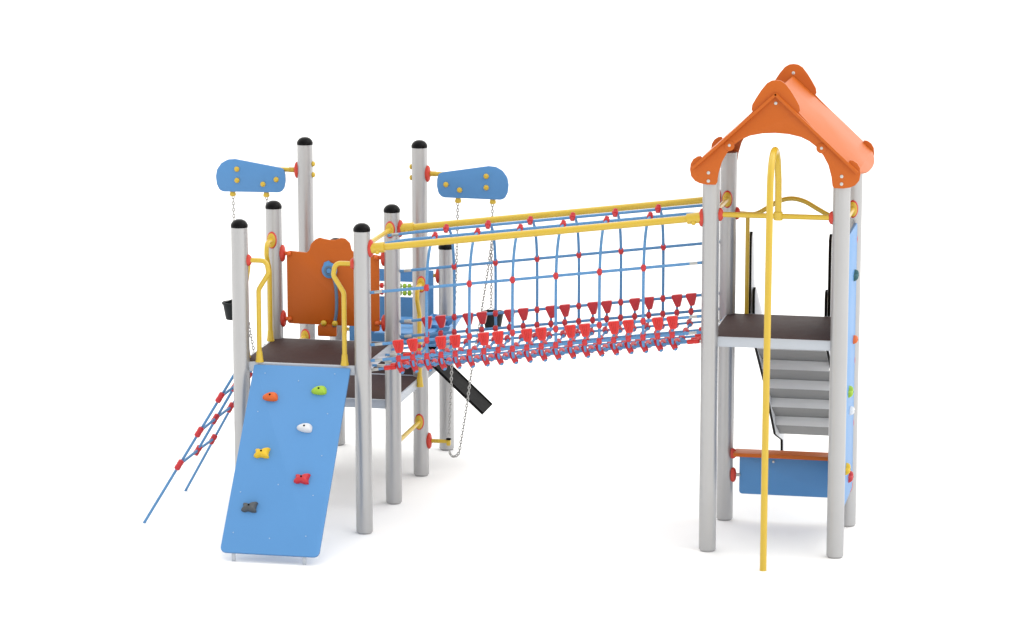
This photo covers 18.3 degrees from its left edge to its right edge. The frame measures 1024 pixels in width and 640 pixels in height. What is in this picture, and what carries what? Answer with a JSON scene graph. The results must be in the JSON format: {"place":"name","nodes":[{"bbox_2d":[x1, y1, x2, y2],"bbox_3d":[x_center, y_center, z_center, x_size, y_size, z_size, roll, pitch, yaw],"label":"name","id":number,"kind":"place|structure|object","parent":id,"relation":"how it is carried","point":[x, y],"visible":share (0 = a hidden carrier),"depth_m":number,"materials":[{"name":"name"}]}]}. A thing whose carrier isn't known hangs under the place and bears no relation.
{"place":"outdoors","nodes":[
{"label":"outdoors","id":0,"kind":"place"},
{"bbox_2d":[0,0,1023,639],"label":"ground","id":1,"kind":"structure","parent":0,"point":[556,500],"depth_m":29.93,"materials":[{"name":"white"}]},
{"bbox_2d":[221,365,350,564],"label":"climbing ramp","id":2,"kind":"structure","parent":1,"relation":"on","point":[283,473],"depth_m":21.11,"materials":[{"name":"blue plastic"}]},
{"bbox_2d":[216,137,508,533],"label":"platform tower","id":3,"kind":"structure","parent":1,"relation":"on","point":[332,283],"depth_m":22.24,"materials":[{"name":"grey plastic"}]},
{"bbox_2d":[143,344,265,522],"bbox_3d":[-2.109,0.766,22.145,0.694,1.147,0.961,2,11,11],"label":"climbing net","id":4,"kind":"object","parent":3,"relation":"attached to","point":[200,429],"visible":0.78,"depth_m":21.97,"materials":[{"name":"blue fabric"}]},
{"bbox_2d":[222,196,267,351],"bbox_3d":[-1.911,0.021,23.265,0.436,1.891,0.170,2,11,11],"label":"chain","id":5,"kind":"object","parent":3,"relation":"hanging from","point":[227,305],"visible":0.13,"depth_m":23.22,"materials":[{"name":"silver metal"}]},
{"bbox_2d":[447,203,502,457],"bbox_3d":[-0.263,0.081,22.935,0.427,1.887,0.170,2,11,11],"label":"chain","id":6,"kind":"object","parent":3,"relation":"hanging from","point":[489,323],"visible":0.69,"depth_m":22.87,"materials":[{"name":"silver metal"}]},
{"bbox_2d":[367,193,721,373],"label":"rope bridge","id":7,"kind":"structure","parent":3,"relation":"attached to","point":[570,346],"depth_m":21.31,"materials":[{"name":"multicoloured fabric"}]},
{"bbox_2d":[760,147,782,570],"bbox_3d":[1.682,0.239,20.597,0.060,2.747,0.482,2,11,13],"label":"fire pole","id":8,"kind":"object","parent":1,"relation":"on","point":[774,162],"visible":1,"depth_m":20.40,"materials":[{"name":"yellow metal"}]},
{"bbox_2d":[690,64,873,558],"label":"roofed tower","id":9,"kind":"structure","parent":1,"relation":"on","point":[788,101],"depth_m":20.96,"materials":[{"name":"metal"}]},
{"bbox_2d":[749,231,831,450],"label":"stairs","id":10,"kind":"structure","parent":9,"relation":"attached to","point":[799,393],"depth_m":22.43,"materials":[{"name":"grey metal"}]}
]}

